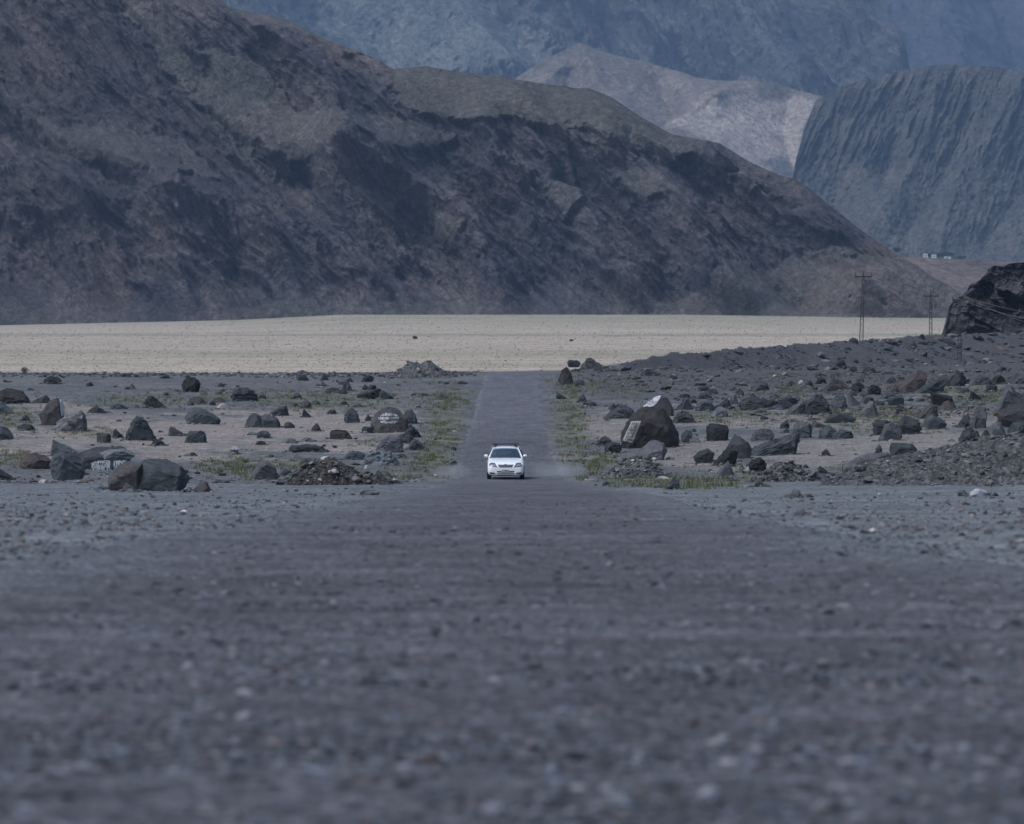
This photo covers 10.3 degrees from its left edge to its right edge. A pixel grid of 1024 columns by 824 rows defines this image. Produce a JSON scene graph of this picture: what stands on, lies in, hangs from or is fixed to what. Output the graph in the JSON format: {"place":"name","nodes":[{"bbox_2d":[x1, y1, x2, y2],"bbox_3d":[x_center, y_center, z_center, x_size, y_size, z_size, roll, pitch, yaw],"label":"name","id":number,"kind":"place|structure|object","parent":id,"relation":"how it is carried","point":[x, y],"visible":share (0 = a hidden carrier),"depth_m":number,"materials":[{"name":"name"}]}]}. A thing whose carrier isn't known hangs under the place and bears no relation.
{"place":"outdoors","nodes":[
{"label":"outdoors","id":0,"kind":"place"},
{"bbox_2d":[0,0,962,324],"bbox_3d":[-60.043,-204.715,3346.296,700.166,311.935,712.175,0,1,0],"label":"mountain","id":1,"kind":"structure","parent":0,"point":[186,160],"depth_m":3072.80,"materials":[{"name":"stone"}]},
{"bbox_2d":[0,364,1023,823],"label":"road","id":2,"kind":"structure","parent":0,"point":[508,408],"depth_m":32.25,"materials":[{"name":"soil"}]},
{"bbox_2d":[484,443,526,478],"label":"estate car","id":3,"kind":"object","parent":2,"relation":"on","point":[505,465],"visible":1,"depth_m":262.39,"materials":[{"name":"white paint"}]},
{"bbox_2d":[0,315,1023,566],"bbox_3d":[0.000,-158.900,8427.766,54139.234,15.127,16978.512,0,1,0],"label":"ground","id":4,"kind":"structure","parent":0,"point":[634,331],"depth_m":391.51,"materials":[{"name":"sand"}]},
{"bbox_2d":[0,426,13,439],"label":"boulder","id":5,"kind":"object","parent":4,"relation":"on","point":[6,433],"visible":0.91,"depth_m":316.22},
{"bbox_2d":[0,401,13,413],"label":"boulder","id":6,"kind":"object","parent":4,"relation":"on","point":[5,408],"visible":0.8,"depth_m":359.26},
{"bbox_2d":[0,388,29,403],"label":"boulder","id":7,"kind":"object","parent":4,"relation":"on","point":[10,395],"visible":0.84,"depth_m":380.21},
{"bbox_2d":[19,453,50,468],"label":"boulder","id":8,"kind":"object","parent":4,"relation":"on","point":[33,461],"visible":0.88,"depth_m":278.15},
{"bbox_2d":[39,398,64,425],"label":"boulder","id":9,"kind":"object","parent":4,"relation":"on","point":[52,412],"visible":0.94,"depth_m":337.09,"materials":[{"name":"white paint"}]},
{"bbox_2d":[50,440,77,455],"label":"boulder","id":10,"kind":"object","parent":4,"relation":"on","point":[57,446],"visible":0.62,"depth_m":294.31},
{"bbox_2d":[49,450,85,479],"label":"boulder","id":11,"kind":"object","parent":4,"relation":"on","point":[65,465],"visible":1,"depth_m":240.18,"materials":[{"name":"stone"}]},
{"bbox_2d":[55,410,86,431],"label":"boulder","id":12,"kind":"object","parent":4,"relation":"on","point":[77,421],"visible":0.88,"depth_m":328.16,"materials":[{"name":"stone"}]},
{"bbox_2d":[97,433,110,442],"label":"boulder","id":13,"kind":"object","parent":4,"relation":"on","point":[104,437],"visible":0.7,"depth_m":310.21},
{"bbox_2d":[78,446,130,469],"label":"boulder","id":14,"kind":"object","parent":4,"relation":"on","point":[92,459],"visible":0.69,"depth_m":278.08,"materials":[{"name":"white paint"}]},
{"bbox_2d":[100,448,134,458],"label":"boulder","id":15,"kind":"object","parent":4,"relation":"on","point":[124,453],"visible":1,"depth_m":258.11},
{"bbox_2d":[108,461,142,490],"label":"boulder","id":16,"kind":"object","parent":4,"relation":"on","point":[129,472],"visible":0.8,"depth_m":152.06,"materials":[{"name":"stone"}]},
{"bbox_2d":[124,416,155,440],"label":"boulder","id":17,"kind":"object","parent":4,"relation":"on","point":[140,429],"visible":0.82,"depth_m":315.13,"materials":[{"name":"stone"}]},
{"bbox_2d":[145,395,164,407],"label":"boulder","id":18,"kind":"object","parent":4,"relation":"on","point":[151,401],"visible":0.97,"depth_m":371.07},
{"bbox_2d":[138,458,189,491],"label":"boulder","id":19,"kind":"object","parent":4,"relation":"on","point":[159,474],"visible":0.84,"depth_m":152.10,"materials":[{"name":"stone"}]},
{"bbox_2d":[181,376,200,391],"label":"boulder","id":20,"kind":"object","parent":4,"relation":"on","point":[191,384],"visible":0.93,"depth_m":404.16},
{"bbox_2d":[185,430,206,442],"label":"boulder","id":21,"kind":"object","parent":4,"relation":"on","point":[196,436],"visible":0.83,"depth_m":310.25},
{"bbox_2d":[193,481,210,491],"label":"boulder","id":22,"kind":"object","parent":4,"relation":"on","point":[204,486],"visible":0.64,"depth_m":146.18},
{"bbox_2d":[185,407,220,424],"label":"boulder","id":23,"kind":"object","parent":4,"relation":"on","point":[199,415],"visible":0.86,"depth_m":340.12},
{"bbox_2d":[0,370,478,377],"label":"edge rubble","id":24,"kind":"object","parent":4,"relation":"on","point":[281,374],"visible":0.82,"depth_m":447.80,"materials":[{"name":"stone"}]},
{"bbox_2d":[230,387,258,401],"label":"boulder","id":25,"kind":"object","parent":4,"relation":"on","point":[244,394],"visible":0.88,"depth_m":385.10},
{"bbox_2d":[245,413,262,426],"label":"boulder","id":26,"kind":"object","parent":4,"relation":"on","point":[253,420],"visible":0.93,"depth_m":335.27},
{"bbox_2d":[250,460,278,479],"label":"boulder","id":27,"kind":"object","parent":4,"relation":"on","point":[264,469],"visible":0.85,"depth_m":264.17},
{"bbox_2d":[260,414,279,427],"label":"boulder","id":28,"kind":"object","parent":4,"relation":"on","point":[268,420],"visible":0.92,"depth_m":334.10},
{"bbox_2d":[269,405,288,415],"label":"boulder","id":29,"kind":"object","parent":4,"relation":"on","point":[282,410],"visible":0.81,"depth_m":356.14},
{"bbox_2d":[288,444,328,452],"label":"boulder","id":30,"kind":"object","parent":4,"relation":"on","point":[304,447],"visible":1,"depth_m":299.12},
{"bbox_2d":[329,429,351,438],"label":"boulder","id":31,"kind":"object","parent":4,"relation":"on","point":[339,434],"visible":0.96,"depth_m":316.14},
{"bbox_2d":[283,457,402,484],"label":"earth heap","id":32,"kind":"object","parent":4,"relation":"on","point":[318,474],"visible":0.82,"depth_m":196.31,"materials":[{"name":"gravel"}]},
{"bbox_2d":[344,408,359,422],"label":"boulder","id":33,"kind":"object","parent":4,"relation":"on","point":[351,415],"visible":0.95,"depth_m":342.08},
{"bbox_2d":[343,451,365,459],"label":"boulder","id":34,"kind":"object","parent":4,"relation":"on","point":[357,455],"visible":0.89,"depth_m":289.19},
{"bbox_2d":[364,388,380,398],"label":"boulder","id":35,"kind":"object","parent":4,"relation":"on","point":[373,394],"visible":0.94,"depth_m":390.05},
{"bbox_2d":[359,450,399,464],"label":"boulder","id":36,"kind":"object","parent":4,"relation":"on","point":[380,457],"visible":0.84,"depth_m":283.28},
{"bbox_2d":[375,436,402,452],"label":"boulder","id":37,"kind":"object","parent":4,"relation":"on","point":[392,444],"visible":0.82,"depth_m":298.16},
{"bbox_2d":[370,407,408,432],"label":"boulder","id":38,"kind":"object","parent":4,"relation":"on","point":[389,419],"visible":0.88,"depth_m":326.20,"materials":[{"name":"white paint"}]},
{"bbox_2d":[398,432,413,442],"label":"boulder","id":39,"kind":"object","parent":4,"relation":"on","point":[406,437],"visible":0.45,"depth_m":310.27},
{"bbox_2d":[404,409,416,423],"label":"boulder","id":40,"kind":"object","parent":4,"relation":"on","point":[410,415],"visible":0.59,"depth_m":340.17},
{"bbox_2d":[404,424,421,437],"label":"boulder","id":41,"kind":"object","parent":4,"relation":"on","point":[412,431],"visible":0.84,"depth_m":318.11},
{"bbox_2d":[405,439,425,449],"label":"boulder","id":42,"kind":"object","parent":4,"relation":"on","point":[414,444],"visible":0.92,"depth_m":301.09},
{"bbox_2d":[385,361,454,378],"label":"gravel heap","id":43,"kind":"object","parent":4,"relation":"on","point":[408,372],"visible":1,"depth_m":436.43,"materials":[{"name":"gravel"}]},
{"bbox_2d":[0,314,945,372],"bbox_3d":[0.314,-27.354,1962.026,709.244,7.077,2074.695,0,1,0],"label":"plain scrub","id":44,"kind":"object","parent":4,"relation":"on","point":[394,347],"visible":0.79,"depth_m":1400.56,"materials":[{"name":"plant"}]},
{"bbox_2d":[0,361,1021,497],"bbox_3d":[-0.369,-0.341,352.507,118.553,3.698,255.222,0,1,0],"label":"rubble","id":45,"kind":"object","parent":4,"relation":"on","point":[410,479],"visible":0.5,"depth_m":311.95,"materials":[{"name":"stone"}]},
{"bbox_2d":[0,371,1023,488],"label":"grass","id":46,"kind":"structure","parent":4,"relation":"on","point":[690,481],"depth_m":332.94,"materials":[{"name":"plant"}]},
{"bbox_2d":[0,477,1023,561],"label":"shoulder gravel","id":47,"kind":"structure","parent":4,"relation":"on","point":[137,525],"depth_m":76.20,"materials":[{"name":"gravel"}]},
{"bbox_2d":[558,367,572,384],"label":"boulder","id":48,"kind":"object","parent":4,"relation":"on","point":[565,376],"visible":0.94,"depth_m":418.11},
{"bbox_2d":[580,359,608,370],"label":"rubble heap","id":49,"kind":"object","parent":4,"relation":"on","point":[592,366],"visible":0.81,"depth_m":462.26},
{"bbox_2d":[604,441,621,453],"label":"boulder","id":50,"kind":"object","parent":4,"relation":"on","point":[611,446],"visible":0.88,"depth_m":296.11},
{"bbox_2d":[603,404,634,418],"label":"boulder","id":51,"kind":"object","parent":4,"relation":"on","point":[619,411],"visible":0.76,"depth_m":346.17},
{"bbox_2d":[600,457,666,478],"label":"gravel heap","id":52,"kind":"object","parent":4,"relation":"on","point":[641,473],"visible":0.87,"depth_m":262.38,"materials":[{"name":"gravel"}]},
{"bbox_2d":[275,358,1023,484],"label":"rubble piles","id":53,"kind":"object","parent":4,"relation":"on","point":[809,476],"visible":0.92,"depth_m":196.37,"materials":[{"name":"stone"}]},
{"bbox_2d":[620,406,679,448],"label":"boulder","id":54,"kind":"object","parent":4,"relation":"on","point":[644,425],"visible":0.92,"depth_m":300.10,"materials":[{"name":"brown stone"}]},
{"bbox_2d":[635,440,666,460],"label":"boulder","id":55,"kind":"object","parent":4,"relation":"on","point":[657,449],"visible":0.75,"depth_m":286.25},
{"bbox_2d":[643,394,673,415],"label":"boulder","id":56,"kind":"object","parent":4,"relation":"on","point":[661,401],"visible":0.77,"depth_m":348.12,"materials":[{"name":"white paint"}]},
{"bbox_2d":[672,410,695,422],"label":"boulder","id":57,"kind":"object","parent":4,"relation":"on","point":[684,416],"visible":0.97,"depth_m":336.25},
{"bbox_2d":[677,398,691,409],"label":"boulder","id":58,"kind":"object","parent":4,"relation":"on","point":[685,404],"visible":0.84,"depth_m":358.12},
{"bbox_2d":[681,430,692,442],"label":"boulder","id":59,"kind":"object","parent":4,"relation":"on","point":[686,436],"visible":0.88,"depth_m":305.12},
{"bbox_2d":[693,449,714,462],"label":"boulder","id":60,"kind":"object","parent":4,"relation":"on","point":[705,456],"visible":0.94,"depth_m":281.17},
{"bbox_2d":[695,401,715,410],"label":"boulder","id":61,"kind":"object","parent":4,"relation":"on","point":[703,405],"visible":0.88,"depth_m":355.08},
{"bbox_2d":[706,423,728,440],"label":"boulder","id":62,"kind":"object","parent":4,"relation":"on","point":[716,432],"visible":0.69,"depth_m":307.18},
{"bbox_2d":[712,407,727,417],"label":"boulder","id":63,"kind":"object","parent":4,"relation":"on","point":[720,412],"visible":0.91,"depth_m":342.18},
{"bbox_2d":[712,447,737,465],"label":"boulder","id":64,"kind":"object","parent":4,"relation":"on","point":[728,454],"visible":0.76,"depth_m":278.28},
{"bbox_2d":[716,461,733,476],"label":"boulder","id":65,"kind":"object","parent":4,"relation":"on","point":[725,469],"visible":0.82,"depth_m":242.13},
{"bbox_2d":[727,434,751,458],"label":"boulder","id":66,"kind":"object","parent":4,"relation":"on","point":[741,446],"visible":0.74,"depth_m":284.07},
{"bbox_2d":[739,398,767,410],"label":"boulder","id":67,"kind":"object","parent":4,"relation":"on","point":[746,404],"visible":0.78,"depth_m":353.16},
{"bbox_2d":[746,457,766,471],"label":"boulder","id":68,"kind":"object","parent":4,"relation":"on","point":[758,464],"visible":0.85,"depth_m":266.11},
{"bbox_2d":[751,381,769,390],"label":"boulder","id":69,"kind":"object","parent":4,"relation":"on","point":[761,385],"visible":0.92,"depth_m":393.24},
{"bbox_2d":[751,428,774,440],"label":"boulder","id":70,"kind":"object","parent":4,"relation":"on","point":[763,434],"visible":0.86,"depth_m":305.19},
{"bbox_2d":[751,433,799,455],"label":"boulder","id":71,"kind":"object","parent":4,"relation":"on","point":[786,444],"visible":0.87,"depth_m":287.14,"materials":[{"name":"stone"}]},
{"bbox_2d":[754,461,824,481],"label":"rubble heap","id":72,"kind":"object","parent":4,"relation":"on","point":[789,476],"visible":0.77,"depth_m":200.26,"materials":[{"name":"stone"}]},
{"bbox_2d":[561,360,1023,422],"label":"rubble","id":73,"kind":"object","parent":4,"relation":"on","point":[898,410],"visible":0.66,"depth_m":405.20,"materials":[{"name":"stone"}]},
{"bbox_2d":[787,401,805,414],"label":"boulder","id":74,"kind":"object","parent":4,"relation":"on","point":[797,409],"visible":0.92,"depth_m":344.22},
{"bbox_2d":[572,328,1023,371],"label":"slope rubble","id":75,"kind":"object","parent":4,"relation":"on","point":[899,340],"visible":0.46,"depth_m":716.68,"materials":[{"name":"stone"}]},
{"bbox_2d":[790,420,811,437],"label":"boulder","id":76,"kind":"object","parent":4,"relation":"on","point":[802,429],"visible":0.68,"depth_m":308.10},
{"bbox_2d":[804,394,829,412],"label":"boulder","id":77,"kind":"object","parent":4,"relation":"on","point":[818,402],"visible":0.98,"depth_m":345.15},
{"bbox_2d":[818,425,835,438],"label":"boulder","id":78,"kind":"object","parent":4,"relation":"on","point":[828,431],"visible":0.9,"depth_m":306.22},
{"bbox_2d":[831,391,847,409],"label":"boulder","id":79,"kind":"object","parent":4,"relation":"on","point":[839,402],"visible":0.72,"depth_m":351.26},
{"bbox_2d":[830,377,848,389],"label":"boulder","id":80,"kind":"object","parent":4,"relation":"on","point":[837,384],"visible":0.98,"depth_m":391.07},
{"bbox_2d":[824,413,855,422],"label":"boulder","id":81,"kind":"object","parent":4,"relation":"on","point":[837,418],"visible":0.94,"depth_m":327.08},
{"bbox_2d":[831,429,852,438],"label":"boulder","id":82,"kind":"object","parent":4,"relation":"on","point":[843,434],"visible":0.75,"depth_m":304.22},
{"bbox_2d":[855,271,871,339],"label":"lattice pylon","id":83,"kind":"object","parent":4,"relation":"on","point":[863,276],"visible":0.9,"depth_m":779.67,"materials":[{"name":"metal"}]},
{"bbox_2d":[844,452,891,468],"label":"boulder","id":84,"kind":"object","parent":4,"relation":"on","point":[863,459],"visible":0.3,"depth_m":235.26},
{"bbox_2d":[859,400,879,416],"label":"boulder","id":85,"kind":"object","parent":4,"relation":"on","point":[869,409],"visible":0.81,"depth_m":337.14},
{"bbox_2d":[867,385,880,394],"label":"boulder","id":86,"kind":"object","parent":4,"relation":"on","point":[874,389],"visible":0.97,"depth_m":377.20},
{"bbox_2d":[872,419,889,434],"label":"boulder","id":87,"kind":"object","parent":4,"relation":"on","point":[878,425],"visible":0.64,"depth_m":309.13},
{"bbox_2d":[878,422,901,440],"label":"boulder","id":88,"kind":"object","parent":4,"relation":"on","point":[891,430],"visible":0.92,"depth_m":300.12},
{"bbox_2d":[887,395,903,405],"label":"stone","id":89,"kind":"object","parent":4,"relation":"on","point":[896,400],"visible":0.91,"depth_m":355.65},
{"bbox_2d":[889,443,916,455],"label":"boulder","id":90,"kind":"object","parent":4,"relation":"on","point":[898,448],"visible":0.44,"depth_m":275.26,"materials":[{"name":"grey stone"}]},
{"bbox_2d":[896,415,921,434],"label":"boulder","id":91,"kind":"object","parent":4,"relation":"on","point":[907,424],"visible":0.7,"depth_m":308.07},
{"bbox_2d":[898,371,926,392],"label":"boulder","id":92,"kind":"object","parent":4,"relation":"on","point":[914,381],"visible":0.73,"depth_m":383.17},
{"bbox_2d":[822,433,1023,485],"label":"gravel bank","id":93,"kind":"structure","parent":4,"relation":"on","point":[1001,474],"depth_m":177.22,"materials":[{"name":"gravel"}]},
{"bbox_2d":[917,402,937,418],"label":"boulder","id":94,"kind":"object","parent":4,"relation":"on","point":[929,410],"visible":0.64,"depth_m":329.14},
{"bbox_2d":[914,378,944,392],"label":"boulder","id":95,"kind":"object","parent":4,"relation":"on","point":[935,386],"visible":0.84,"depth_m":378.06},
{"bbox_2d":[923,291,938,334],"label":"lattice pylon","id":96,"kind":"object","parent":4,"relation":"on","point":[931,296],"visible":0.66,"depth_m":859.71,"materials":[{"name":"metal"}]},
{"bbox_2d":[923,414,946,429],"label":"boulder","id":97,"kind":"object","parent":4,"relation":"on","point":[932,422],"visible":0.81,"depth_m":315.15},
{"bbox_2d":[930,392,952,405],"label":"boulder","id":98,"kind":"object","parent":4,"relation":"on","point":[938,399],"visible":0.6,"depth_m":352.18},
{"bbox_2d":[946,371,968,386],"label":"boulder","id":99,"kind":"object","parent":4,"relation":"on","point":[957,378],"visible":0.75,"depth_m":391.38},
{"bbox_2d":[952,294,966,360],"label":"utility pole","id":100,"kind":"object","parent":4,"relation":"on","point":[958,300],"visible":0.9,"depth_m":741.74,"materials":[{"name":"wood"}]},
{"bbox_2d":[957,413,970,427],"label":"boulder","id":101,"kind":"object","parent":4,"relation":"on","point":[964,421],"visible":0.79,"depth_m":316.24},
{"bbox_2d":[958,427,979,441],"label":"boulder","id":102,"kind":"object","parent":4,"relation":"on","point":[969,433],"visible":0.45,"depth_m":288.20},
{"bbox_2d":[969,406,987,428],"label":"boulder","id":103,"kind":"object","parent":4,"relation":"on","point":[978,419],"visible":0.88,"depth_m":313.14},
{"bbox_2d":[969,488,988,495],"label":"boulder","id":104,"kind":"object","parent":4,"relation":"on","point":[980,492],"visible":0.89,"depth_m":128.08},
{"bbox_2d":[969,375,990,384],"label":"boulder","id":105,"kind":"object","parent":4,"relation":"on","point":[981,379],"visible":0.77,"depth_m":394.08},
{"bbox_2d":[942,262,1023,334],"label":"rock outcrop","id":106,"kind":"object","parent":4,"relation":"on","point":[1000,286],"visible":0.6,"depth_m":953.84,"materials":[{"name":"stone"}]},
{"bbox_2d":[988,421,1005,435],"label":"boulder","id":107,"kind":"object","parent":4,"relation":"on","point":[996,428],"visible":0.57,"depth_m":297.13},
{"bbox_2d":[995,385,1023,410],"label":"boulder","id":108,"kind":"object","parent":4,"relation":"on","point":[1010,395],"visible":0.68,"depth_m":339.20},
{"bbox_2d":[996,403,1023,426],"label":"boulder","id":109,"kind":"object","parent":4,"relation":"on","point":[1008,415],"visible":0.79,"depth_m":313.10,"materials":[{"name":"stone"}]},
{"bbox_2d":[1007,421,1023,433],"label":"boulder","id":110,"kind":"object","parent":4,"relation":"on","point":[1016,426],"visible":0.66,"depth_m":302.31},
{"bbox_2d":[1009,373,1023,383],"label":"boulder","id":111,"kind":"object","parent":4,"relation":"on","point":[1018,377],"visible":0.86,"depth_m":394.23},
{"bbox_2d":[223,0,909,95],"bbox_3d":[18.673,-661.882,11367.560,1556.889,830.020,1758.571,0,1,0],"label":"mountain","id":112,"kind":"structure","parent":0,"point":[820,47],"depth_m":10981.72,"materials":[{"name":"stone"}]},
{"bbox_2d":[515,43,820,177],"bbox_3d":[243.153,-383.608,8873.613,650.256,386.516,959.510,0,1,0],"label":"hill","id":113,"kind":"structure","parent":0,"point":[760,124],"depth_m":8731.38,"materials":[{"name":"stone"}]},
{"bbox_2d":[793,64,1023,261],"bbox_3d":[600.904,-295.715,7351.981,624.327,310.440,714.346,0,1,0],"label":"mountain","id":114,"kind":"structure","parent":0,"point":[918,162],"depth_m":7206.76,"materials":[{"name":"stone"}]},
{"bbox_2d":[879,0,1023,71],"bbox_3d":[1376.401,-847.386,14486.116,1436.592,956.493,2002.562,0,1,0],"label":"mountain","id":115,"kind":"structure","parent":0,"point":[981,33],"depth_m":13997.31,"materials":[{"name":"stone"}]},
{"bbox_2d":[904,256,1021,293],"bbox_3d":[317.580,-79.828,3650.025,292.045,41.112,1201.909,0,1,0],"label":"fan slope","id":116,"kind":"structure","parent":0,"point":[960,275],"depth_m":3593.99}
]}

